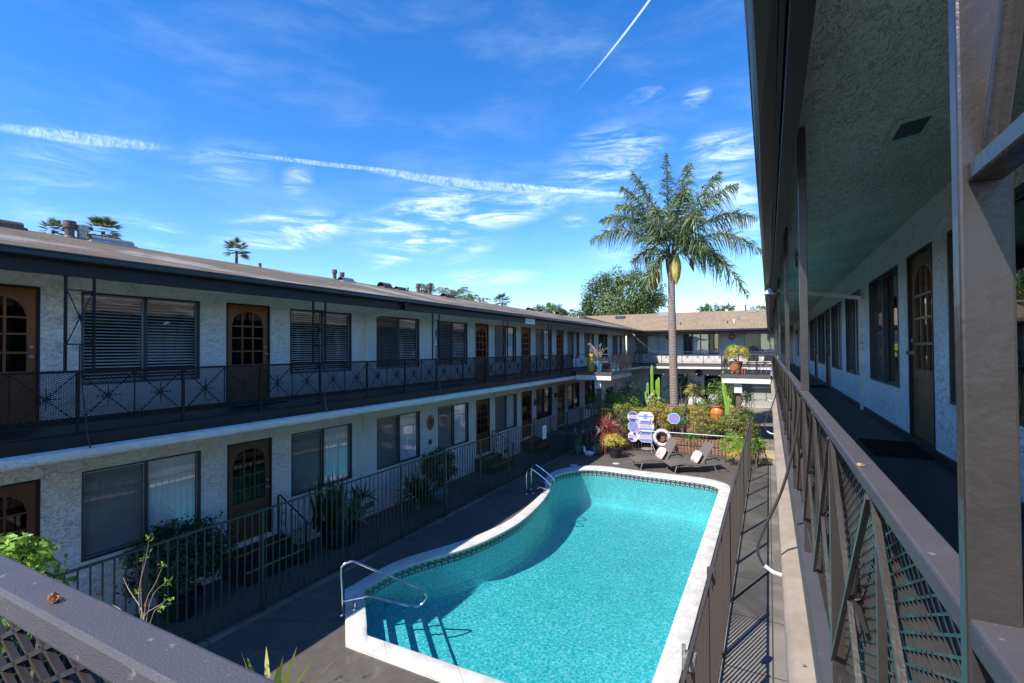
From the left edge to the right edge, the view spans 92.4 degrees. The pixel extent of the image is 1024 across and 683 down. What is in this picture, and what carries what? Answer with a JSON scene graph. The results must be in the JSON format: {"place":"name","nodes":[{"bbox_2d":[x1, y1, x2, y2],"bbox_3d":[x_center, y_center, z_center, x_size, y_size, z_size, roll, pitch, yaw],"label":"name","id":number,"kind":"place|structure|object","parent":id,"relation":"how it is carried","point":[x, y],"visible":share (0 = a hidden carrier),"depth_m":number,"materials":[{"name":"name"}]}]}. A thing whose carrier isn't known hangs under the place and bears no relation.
{"place":"outdoors","nodes":[
{"label":"outdoors","id":0,"kind":"place"},
{"bbox_2d":[0,0,765,349],"label":"sky","id":1,"kind":"structure","parent":0,"point":[481,146],"materials":[{"name":"blue"}]},
{"bbox_2d":[53,443,738,682],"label":"pool deck","id":2,"kind":"structure","parent":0,"point":[310,625],"depth_m":9.09,"materials":[{"name":"grey concrete"}]},
{"bbox_2d":[0,532,76,682],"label":"leafy tree","id":3,"kind":"object","parent":2,"relation":"on","point":[38,553],"visible":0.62,"depth_m":3.28,"materials":[{"name":"green plant"}]},
{"bbox_2d":[96,533,173,622],"bbox_3d":[-4.069,3.256,5.374,1.778,2.546,0.660,-1,-1,28],"label":"sprouting shrub","id":4,"kind":"object","parent":2,"relation":"on","point":[142,616],"visible":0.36,"depth_m":5.23,"materials":[{"name":"green plant"}]},
{"bbox_2d":[115,511,242,622],"bbox_3d":[-5.546,3.738,8.228,1.416,1.691,1.804,-1,-1,28],"label":"dark round shrub","id":5,"kind":"object","parent":2,"relation":"on","point":[159,534],"visible":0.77,"depth_m":8.00,"materials":[{"name":"green plant"}]},
{"bbox_2d":[242,647,324,682],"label":"yucca","id":6,"kind":"object","parent":2,"relation":"on","point":[278,679],"visible":0.82,"depth_m":3.77,"materials":[{"name":"green plant"}]},
{"bbox_2d":[4,407,581,682],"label":"pool fence","id":7,"kind":"object","parent":2,"relation":"on","point":[261,606],"visible":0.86,"depth_m":9.36,"materials":[{"name":"brown metal"}]},
{"bbox_2d":[0,219,642,682],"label":"apartment wing","id":8,"kind":"structure","parent":2,"relation":"on","point":[116,487],"depth_m":9.53,"materials":[{"name":"white paint"}]},
{"bbox_2d":[0,283,40,424],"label":"door","id":9,"kind":"structure","parent":8,"relation":"in","point":[19,304],"depth_m":7.07,"materials":[{"name":"brown wood"}]},
{"bbox_2d":[0,479,40,569],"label":"door","id":10,"kind":"structure","parent":8,"relation":"in","point":[19,502],"depth_m":7.05,"materials":[{"name":"brown wood"}]},
{"bbox_2d":[81,292,199,384],"bbox_3d":[-6.562,-0.036,8.596,0.612,1.460,1.800,-1,-1,28],"label":"window","id":11,"kind":"structure","parent":8,"relation":"in","point":[132,332],"depth_m":8.68,"materials":[{"name":"glass"}]},
{"bbox_2d":[81,450,200,562],"bbox_3d":[-6.534,2.744,8.574,0.612,1.400,1.810,-1,-1,28],"label":"window","id":12,"kind":"structure","parent":8,"relation":"in","point":[118,502],"depth_m":8.31,"materials":[{"name":"glass"}]},
{"bbox_2d":[226,302,269,401],"bbox_3d":[-5.458,0.246,10.148,0.165,2.028,0.960,-1,-1,28],"label":"door","id":13,"kind":"structure","parent":8,"relation":"in","point":[247,325],"depth_m":10.15,"materials":[{"name":"brown wood"}]},
{"bbox_2d":[227,437,271,544],"bbox_3d":[-5.423,3.067,10.139,0.165,2.030,0.980,-1,-1,28],"label":"door","id":14,"kind":"structure","parent":8,"relation":"in","point":[249,463],"depth_m":10.14,"materials":[{"name":"brown wood"}]},
{"bbox_2d":[0,276,572,447],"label":"balcony railing","id":15,"kind":"object","parent":8,"relation":"on","point":[404,379],"visible":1,"depth_m":8.27,"materials":[{"name":"metal"}]},
{"bbox_2d":[277,495,308,562],"bbox_3d":[-4.636,3.955,10.404,0.972,1.314,0.032,-1,-1,28],"label":"iron stair handrail","id":16,"kind":"object","parent":8,"relation":"attached to","point":[300,515],"visible":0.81,"depth_m":10.37,"materials":[{"name":"black metal"}]},
{"bbox_2d":[290,309,351,373],"bbox_3d":[-4.810,0.007,11.950,0.612,1.460,1.830,-1,-1,28],"label":"window","id":17,"kind":"structure","parent":8,"relation":"in","point":[338,325],"depth_m":12.18,"materials":[{"name":"glass"}]},
{"bbox_2d":[291,423,351,496],"bbox_3d":[-4.782,2.787,11.928,0.612,1.400,1.800,-1,-1,28],"label":"window","id":18,"kind":"structure","parent":8,"relation":"in","point":[324,452],"depth_m":11.76,"materials":[{"name":"glass"}]},
{"bbox_2d":[376,316,418,368],"bbox_3d":[-3.536,0.038,14.388,0.612,1.460,1.850,-1,-1,28],"label":"window","id":19,"kind":"structure","parent":8,"relation":"in","point":[397,338],"depth_m":14.23,"materials":[{"name":"glass"}]},
{"bbox_2d":[377,411,419,469],"bbox_3d":[-3.513,2.818,14.357,0.612,1.400,1.860,-1,-1,28],"label":"window","id":20,"kind":"structure","parent":8,"relation":"in","point":[398,436],"depth_m":14.21,"materials":[{"name":"glass"}]},
{"bbox_2d":[437,321,467,365],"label":"window","id":21,"kind":"structure","parent":8,"relation":"in","point":[453,335],"depth_m":16.68,"materials":[{"name":"glass"}]},
{"bbox_2d":[438,402,468,450],"bbox_3d":[-2.231,2.849,16.812,0.612,1.400,1.820,-1,-1,28],"label":"window","id":22,"kind":"structure","parent":8,"relation":"in","point":[453,420],"depth_m":16.66,"materials":[{"name":"glass"}]},
{"bbox_2d":[475,323,488,376],"bbox_3d":[-1.152,0.352,18.390,0.165,2.028,0.960,-1,-1,28],"label":"door","id":23,"kind":"structure","parent":8,"relation":"in","point":[481,330],"depth_m":18.44,"materials":[{"name":"brown wood"}]},
{"bbox_2d":[476,398,489,455],"bbox_3d":[-1.110,3.173,18.395,0.165,2.030,0.990,-1,-1,28],"label":"door","id":24,"kind":"structure","parent":8,"relation":"in","point":[483,405],"depth_m":18.45,"materials":[{"name":"brown wood"}]},
{"bbox_2d":[495,325,515,362],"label":"window","id":25,"kind":"structure","parent":8,"relation":"in","point":[498,329],"depth_m":20.03,"materials":[{"name":"glass"}]},
{"bbox_2d":[495,393,516,432],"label":"window","id":26,"kind":"structure","parent":8,"relation":"in","point":[505,406],"depth_m":20.01,"materials":[{"name":"glass"}]},
{"bbox_2d":[521,327,530,371],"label":"door","id":27,"kind":"structure","parent":8,"relation":"in","point":[525,332],"depth_m":21.79,"materials":[{"name":"brown wood"}]},
{"bbox_2d":[522,390,531,437],"bbox_3d":[0.623,3.215,21.714,0.165,2.030,1.000,-1,-1,28],"label":"door","id":28,"kind":"structure","parent":8,"relation":"in","point":[527,395],"depth_m":21.79,"materials":[{"name":"brown wood"}]},
{"bbox_2d":[536,329,550,359],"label":"window","id":29,"kind":"structure","parent":8,"relation":"in","point":[541,334],"depth_m":23.41,"materials":[{"name":"glass"}]},
{"bbox_2d":[536,387,551,419],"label":"window","id":30,"kind":"structure","parent":8,"relation":"in","point":[543,396],"depth_m":23.40,"materials":[{"name":"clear glass"}]},
{"bbox_2d":[556,330,563,368],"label":"door","id":31,"kind":"structure","parent":8,"relation":"in","point":[559,333],"depth_m":25.32,"materials":[{"name":"brown wood"}]},
{"bbox_2d":[557,384,564,424],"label":"door","id":32,"kind":"structure","parent":8,"relation":"in","point":[561,388],"depth_m":25.41,"materials":[{"name":"brown wood"}]},
{"bbox_2d":[567,331,578,358],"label":"window","id":33,"kind":"structure","parent":8,"relation":"in","point":[572,337],"depth_m":26.97,"materials":[{"name":"glass"}]},
{"bbox_2d":[568,382,579,409],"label":"window","id":34,"kind":"structure","parent":8,"relation":"in","point":[573,388],"depth_m":26.92,"materials":[{"name":"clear glass"}]},
{"bbox_2d":[584,333,593,357],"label":"window","id":35,"kind":"structure","parent":8,"relation":"in","point":[588,337],"depth_m":29.36,"materials":[{"name":"glass"}]},
{"bbox_2d":[598,334,607,356],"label":"window","id":36,"kind":"structure","parent":8,"relation":"in","point":[602,338],"depth_m":31.79,"materials":[{"name":"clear glass"}]},
{"bbox_2d":[576,369,632,429],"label":"corner balcony","id":37,"kind":"structure","parent":8,"relation":"attached to","point":[605,378],"depth_m":23.19,"materials":[{"name":"white concrete"}]},
{"bbox_2d":[610,353,631,371],"bbox_3d":[5.438,1.052,24.303,0.059,0.900,3.875,-1,-1,28],"label":"balcony railing","id":38,"kind":"object","parent":37,"relation":"on","point":[627,358],"visible":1,"depth_m":24.07,"materials":[{"name":"metal"}]},
{"bbox_2d":[612,335,621,355],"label":"window","id":39,"kind":"structure","parent":8,"relation":"in","point":[616,340],"depth_m":35.26,"materials":[{"name":"glass"}]},
{"bbox_2d":[308,473,379,549],"bbox_3d":[-3.810,3.793,11.400,1.720,1.660,1.209,0,-1,-21],"label":"snake plant","id":40,"kind":"object","parent":2,"relation":"on","point":[334,516],"visible":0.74,"depth_m":11.06,"materials":[{"name":"green plant"}]},
{"bbox_2d":[339,560,426,615],"bbox_3d":[-2.193,4.169,8.442,1.464,0.984,0.089,0,-1,-19],"label":"pool handrail","id":41,"kind":"object","parent":2,"relation":"on","point":[354,608],"visible":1,"depth_m":8.35,"materials":[{"name":"silver metal"}]},
{"bbox_2d":[195,449,574,647],"bbox_3d":[-2.442,4.601,11.597,0.140,0.035,24.400,-1,-1,28],"label":"curb strip","id":42,"kind":"object","parent":2,"relation":"on","point":[244,622],"visible":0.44,"depth_m":9.70,"materials":[{"name":"concrete"}]},
{"bbox_2d":[392,471,441,509],"bbox_3d":[-2.450,4.139,13.584,1.760,1.047,1.638,-1,-1,28],"label":"spiky agave","id":43,"kind":"object","parent":2,"relation":"on","point":[417,494],"visible":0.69,"depth_m":13.54,"materials":[{"name":"green plant"}]},
{"bbox_2d":[419,446,456,500],"bbox_3d":[-2.192,3.876,14.526,1.122,1.575,1.494,-1,-1,28],"label":"potted jade","id":44,"kind":"object","parent":2,"relation":"on","point":[451,458],"visible":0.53,"depth_m":14.26,"materials":[{"name":"plant"}]},
{"bbox_2d":[345,466,729,682],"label":"swimming pool","id":45,"kind":"structure","parent":2,"relation":"in","point":[586,574],"depth_m":10.06,"materials":[{"name":"tile"}]},
{"bbox_2d":[542,433,585,448],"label":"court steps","id":46,"kind":"structure","parent":2,"relation":"on","point":[570,438],"depth_m":22.72,"materials":[{"name":"grey concrete"}]},
{"bbox_2d":[582,412,633,454],"bbox_3d":[4.105,4.202,21.337,2.710,2.392,2.762,-1,-1,28],"label":"red cordyline","id":47,"kind":"object","parent":2,"relation":"on","point":[606,427],"visible":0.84,"depth_m":21.12,"materials":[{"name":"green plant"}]},
{"bbox_2d":[602,433,628,457],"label":"potted shrub","id":48,"kind":"object","parent":2,"relation":"on","point":[615,451],"visible":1,"depth_m":19.80,"materials":[{"name":"yellow plant"}]},
{"bbox_2d":[629,437,687,469],"bbox_3d":[5.464,4.171,18.349,1.994,1.025,0.794,0,-1,-7],"label":"sun lounger","id":49,"kind":"object","parent":2,"relation":"on","point":[670,444],"visible":0.82,"depth_m":18.23,"materials":[{"name":"grey fabric"}]},
{"bbox_2d":[582,407,749,457],"bbox_3d":[6.285,3.832,20.813,6.922,1.762,0.042,-1,-1,28],"label":"pool fence","id":50,"kind":"object","parent":2,"relation":"on","point":[663,427],"visible":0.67,"depth_m":20.68,"materials":[{"name":"brown metal"}]},
{"bbox_2d":[663,441,724,473],"bbox_3d":[6.533,4.154,17.681,1.994,1.025,0.794,0,-1,-3],"label":"sun lounger","id":51,"kind":"object","parent":2,"relation":"on","point":[706,448],"visible":0.93,"depth_m":17.53,"materials":[{"name":"grey fabric"}]},
{"bbox_2d":[661,432,742,457],"bbox_3d":[8.341,4.396,21.171,3.480,0.619,1.850,-1,-1,28],"label":"brick planter","id":52,"kind":"object","parent":2,"relation":"on","point":[678,447],"visible":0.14,"depth_m":20.61,"materials":[{"name":"brick"}]},
{"bbox_2d":[654,400,688,433],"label":"jade bush","id":53,"kind":"object","parent":52,"relation":"on","point":[666,409],"visible":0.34,"depth_m":21.93,"materials":[{"name":"orange plant"}]},
{"bbox_2d":[683,402,711,433],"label":"jade bush","id":54,"kind":"object","parent":52,"relation":"on","point":[693,409],"visible":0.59,"depth_m":21.33,"materials":[{"name":"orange plant"}]},
{"bbox_2d":[689,416,726,438],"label":"jade bush","id":55,"kind":"object","parent":52,"relation":"on","point":[706,430],"visible":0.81,"depth_m":20.64,"materials":[{"name":"green plant"}]},
{"bbox_2d":[721,371,735,435],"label":"cactus","id":56,"kind":"object","parent":52,"relation":"on","point":[726,402],"visible":0.58,"depth_m":21.31,"materials":[{"name":"plant"}]},
{"bbox_2d":[708,411,760,440],"bbox_3d":[9.169,3.461,20.297,2.030,1.279,1.205,-1,-1,28],"label":"jade bush","id":57,"kind":"object","parent":52,"relation":"on","point":[731,419],"visible":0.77,"depth_m":20.03,"materials":[{"name":"green plant"}]},
{"bbox_2d":[680,416,751,682],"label":"pool fence","id":58,"kind":"object","parent":2,"relation":"on","point":[702,656],"visible":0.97,"depth_m":6.77,"materials":[{"name":"brown metal"}]},
{"bbox_2d":[716,433,753,463],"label":"yellow green shrub","id":59,"kind":"object","parent":2,"relation":"on","point":[733,447],"visible":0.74,"depth_m":18.60,"materials":[{"name":"green plant"}]},
{"bbox_2d":[554,402,774,456],"bbox_3d":[10.214,4.631,28.143,10.940,0.370,15.450,-1,-1,28],"label":"court","id":60,"kind":"object","parent":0,"point":[760,414],"depth_m":26.34,"materials":[{"name":"grey concrete"}]},
{"bbox_2d":[584,391,596,429],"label":"leafy vine","id":61,"kind":"object","parent":60,"relation":"on","point":[591,395],"visible":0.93,"depth_m":24.24,"materials":[{"name":"green plant"}]},
{"bbox_2d":[602,378,645,415],"bbox_3d":[6.238,3.203,27.714,2.614,2.464,1.856,-1,-1,28],"label":"dark garden shrub","id":62,"kind":"object","parent":60,"relation":"on","point":[609,391],"visible":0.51,"depth_m":27.63,"materials":[{"name":"green plant"}]},
{"bbox_2d":[589,423,664,450],"bbox_3d":[5.689,4.453,23.317,3.190,0.595,3.300,-1,-1,28],"label":"garden bed","id":63,"kind":"object","parent":60,"relation":"on","point":[654,445],"visible":0.21,"depth_m":21.69,"materials":[{"name":"brick"}]},
{"bbox_2d":[602,388,642,420],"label":"jade bush","id":64,"kind":"object","parent":63,"relation":"on","point":[614,399],"visible":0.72,"depth_m":23.98,"materials":[{"name":"green plant"}]},
{"bbox_2d":[629,404,675,432],"bbox_3d":[6.257,3.535,22.160,2.131,1.424,1.330,-1,-1,28],"label":"jade bush","id":65,"kind":"object","parent":63,"relation":"on","point":[667,427],"visible":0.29,"depth_m":21.83,"materials":[{"name":"orange plant"}]},
{"bbox_2d":[645,365,660,421],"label":"potted cactus","id":66,"kind":"object","parent":63,"relation":"on","point":[656,392],"visible":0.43,"depth_m":24.09,"materials":[{"name":"plant"}]},
{"bbox_2d":[589,152,761,431],"bbox_3d":[7.384,-2.261,22.873,7.966,13.406,4.460,-1,-1,28],"label":"queen palm","id":67,"kind":"object","parent":60,"relation":"on","point":[681,236],"visible":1,"depth_m":22.90,"materials":[{"name":"green plant"}]},
{"bbox_2d":[663,373,702,405],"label":"dark garden shrub","id":68,"kind":"object","parent":60,"relation":"on","point":[685,387],"visible":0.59,"depth_m":29.48,"materials":[{"name":"green plant"}]},
{"bbox_2d":[579,305,792,407],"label":"apartment wing","id":69,"kind":"structure","parent":60,"relation":"on","point":[706,333],"depth_m":35.40,"materials":[{"name":"white paint"}]},
{"bbox_2d":[635,335,658,353],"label":"window","id":70,"kind":"structure","parent":69,"relation":"in","point":[644,344],"depth_m":37.01,"materials":[{"name":"glass"}]},
{"bbox_2d":[683,334,691,353],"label":"window","id":71,"kind":"structure","parent":69,"relation":"in","point":[687,338],"depth_m":35.74,"materials":[{"name":"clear glass"}]},
{"bbox_2d":[692,333,708,353],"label":"window","id":72,"kind":"structure","parent":69,"relation":"in","point":[700,342],"depth_m":35.31,"materials":[{"name":"glass"}]},
{"bbox_2d":[709,333,718,353],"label":"window","id":73,"kind":"structure","parent":69,"relation":"in","point":[713,337],"depth_m":34.91,"materials":[{"name":"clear glass"}]},
{"bbox_2d":[704,375,727,393],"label":"window","id":74,"kind":"structure","parent":69,"relation":"in","point":[717,377],"depth_m":35.29,"materials":[{"name":"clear glass"}]},
{"bbox_2d":[745,378,771,407],"bbox_3d":[17.384,3.357,33.244,2.900,2.235,0.040,-1,-1,28],"label":"garage door","id":75,"kind":"structure","parent":69,"relation":"in","point":[761,396],"depth_m":33.45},
{"bbox_2d":[744,333,775,353],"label":"window","id":76,"kind":"structure","parent":69,"relation":"in","point":[762,343],"depth_m":33.49,"materials":[{"name":"glass"}]},
{"bbox_2d":[679,406,733,432],"bbox_3d":[9.399,3.881,24.376,3.000,1.020,3.000,-1,-1,28],"label":"round brick planter","id":77,"kind":"object","parent":60,"relation":"on","point":[691,428],"visible":0.05,"depth_m":23.33,"materials":[{"name":"brick"}]},
{"bbox_2d":[683,383,704,403],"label":"golden shrub","id":78,"kind":"object","parent":77,"relation":"on","point":[699,393],"visible":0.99,"depth_m":24.86,"materials":[{"name":"yellow plant"}]},
{"bbox_2d":[700,378,745,410],"bbox_3d":[10.568,3.017,24.821,2.191,2.488,1.474,-1,-1,28],"label":"dark garden shrub","id":79,"kind":"object","parent":77,"relation":"in","point":[719,398],"visible":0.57,"depth_m":24.80,"materials":[{"name":"green plant"}]},
{"bbox_2d":[718,383,757,413],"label":"dark garden shrub","id":80,"kind":"object","parent":60,"relation":"on","point":[743,396],"visible":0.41,"depth_m":25.68,"materials":[{"name":"green plant"}]},
{"bbox_2d":[718,463,787,682],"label":"concrete walk","id":81,"kind":"structure","parent":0,"point":[754,647],"depth_m":8.55,"materials":[{"name":"grey concrete"}]},
{"bbox_2d":[751,437,765,466],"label":"yellow green shrub","id":82,"kind":"object","parent":81,"relation":"on","point":[755,443],"visible":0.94,"depth_m":18.10,"materials":[{"name":"green plant"}]},
{"label":"ground","id":83,"kind":"structure","parent":0,"visible":0},
{"bbox_2d":[37,217,63,234],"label":"fan palm","id":84,"kind":"object","parent":83,"relation":"on","point":[53,223],"visible":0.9,"depth_m":52.78,"materials":[{"name":"green plant"}]},
{"bbox_2d":[82,215,124,239],"bbox_3d":[-33.352,-2.564,40.032,3.121,15.662,3.003,-1,-1,28],"label":"fan palm","id":85,"kind":"object","parent":83,"relation":"on","point":[103,221],"visible":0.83,"depth_m":39.82,"materials":[{"name":"green plant"}]},
{"bbox_2d":[223,237,250,262],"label":"fan palm","id":86,"kind":"object","parent":83,"relation":"on","point":[232,244],"visible":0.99,"depth_m":70.08,"materials":[{"name":"green plant"}]},
{"bbox_2d":[432,287,476,300],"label":"broadleaf tree","id":87,"kind":"object","parent":83,"relation":"on","point":[460,291],"visible":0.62,"depth_m":45.21,"materials":[{"name":"green plant"}]},
{"bbox_2d":[532,301,567,315],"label":"broadleaf tree","id":88,"kind":"object","parent":83,"relation":"on","point":[549,307],"visible":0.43,"depth_m":74.76,"materials":[{"name":"green plant"}]},
{"bbox_2d":[577,264,667,351],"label":"broadleaf tree","id":89,"kind":"object","parent":83,"relation":"on","point":[636,302],"visible":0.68,"depth_m":60.27,"materials":[{"name":"green plant"}]},
{"bbox_2d":[753,449,775,464],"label":"court steps","id":90,"kind":"structure","parent":83,"relation":"on","point":[767,457],"depth_m":18.83,"materials":[{"name":"beige paint"}]},
{"bbox_2d":[744,0,1023,682],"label":"apartment wing","id":91,"kind":"structure","parent":83,"relation":"on","point":[859,90],"depth_m":3.94,"materials":[{"name":"white paint"}]},
{"bbox_2d":[0,554,276,682],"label":"balcony railing","id":92,"kind":"object","parent":91,"relation":"attached to","point":[84,633],"visible":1,"depth_m":0.45,"materials":[{"name":"paint"}]},
{"bbox_2d":[720,370,770,439],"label":"corner balcony","id":93,"kind":"structure","parent":91,"relation":"attached to","point":[739,381],"depth_m":20.37,"materials":[{"name":"white concrete"}]},
{"bbox_2d":[723,343,750,373],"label":"potted bush","id":94,"kind":"object","parent":93,"relation":"on","point":[733,365],"visible":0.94,"depth_m":20.65,"materials":[{"name":"yellow plant"}]},
{"bbox_2d":[721,354,772,375],"bbox_3d":[9.630,0.962,20.108,1.971,0.900,0.059,-1,-1,28],"label":"balcony railing","id":95,"kind":"object","parent":93,"relation":"on","point":[756,371],"visible":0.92,"depth_m":20.11,"materials":[{"name":"metal"}]},
{"bbox_2d":[809,319,813,361],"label":"window","id":96,"kind":"structure","parent":91,"relation":"in","point":[811,323],"depth_m":19.02,"materials":[{"name":"black glass"}]},
{"bbox_2d":[813,316,817,376],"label":"door","id":97,"kind":"structure","parent":91,"relation":"in","point":[815,319],"depth_m":17.19,"materials":[{"name":"brown wood"}]},
{"bbox_2d":[817,312,824,364],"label":"window","id":98,"kind":"structure","parent":91,"relation":"in","point":[821,318],"depth_m":15.10,"materials":[{"name":"black glass"}]},
{"bbox_2d":[824,308,830,384],"bbox_3d":[8.671,0.175,13.408,0.165,2.108,1.100,-1,-1,28],"label":"door","id":99,"kind":"structure","parent":91,"relation":"in","point":[827,313],"depth_m":13.77,"materials":[{"name":"brown wood"}]},
{"bbox_2d":[831,301,841,369],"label":"window","id":100,"kind":"structure","parent":91,"relation":"in","point":[836,327],"depth_m":11.75,"materials":[{"name":"glass"}]},
{"bbox_2d":[845,289,859,375],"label":"window","id":101,"kind":"structure","parent":91,"relation":"in","point":[851,305],"depth_m":9.79,"materials":[{"name":"glass"}]},
{"bbox_2d":[868,264,899,387],"bbox_3d":[5.533,-0.184,6.855,0.612,1.540,1.970,-1,-1,28],"label":"window","id":102,"kind":"structure","parent":91,"relation":"in","point":[883,290],"depth_m":7.51,"materials":[{"name":"black glass"}]},
{"bbox_2d":[756,227,1023,682],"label":"balcony railing","id":103,"kind":"object","parent":91,"relation":"attached to","point":[856,517],"visible":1,"depth_m":1.04,"materials":[{"name":"metal"}]},
{"bbox_2d":[793,127,808,390],"bbox_3d":[1.707,-0.481,2.914,0.072,1.535,0.115,-1,-1,28],"label":"walkway post","id":104,"kind":"object","parent":103,"relation":"on","point":[803,261],"visible":0.92,"depth_m":2.86,"materials":[{"name":"brown paint"}]},
{"bbox_2d":[859,438,934,459],"bbox_3d":[4.055,1.132,5.229,0.480,0.013,0.950,-1,-1,28],"label":"doormat","id":105,"kind":"object","parent":91,"relation":"on","point":[908,449],"visible":1,"depth_m":5.16,"materials":[{"name":"rubber"}]},
{"bbox_2d":[905,241,935,448],"bbox_3d":[4.407,0.071,5.245,0.165,2.108,0.980,-1,-1,28],"label":"door","id":106,"kind":"structure","parent":91,"relation":"in","point":[920,352],"depth_m":5.34,"materials":[{"name":"brown wood"}]},
{"bbox_2d":[946,182,1023,426],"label":"window","id":107,"kind":"structure","parent":91,"relation":"in","point":[1019,190],"depth_m":4.19,"materials":[{"name":"black glass"}]},
{"bbox_2d":[948,0,1023,682],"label":"corner post","id":108,"kind":"object","parent":91,"relation":"on","point":[986,39],"visible":1,"depth_m":0.45,"materials":[{"name":"brown paint"}]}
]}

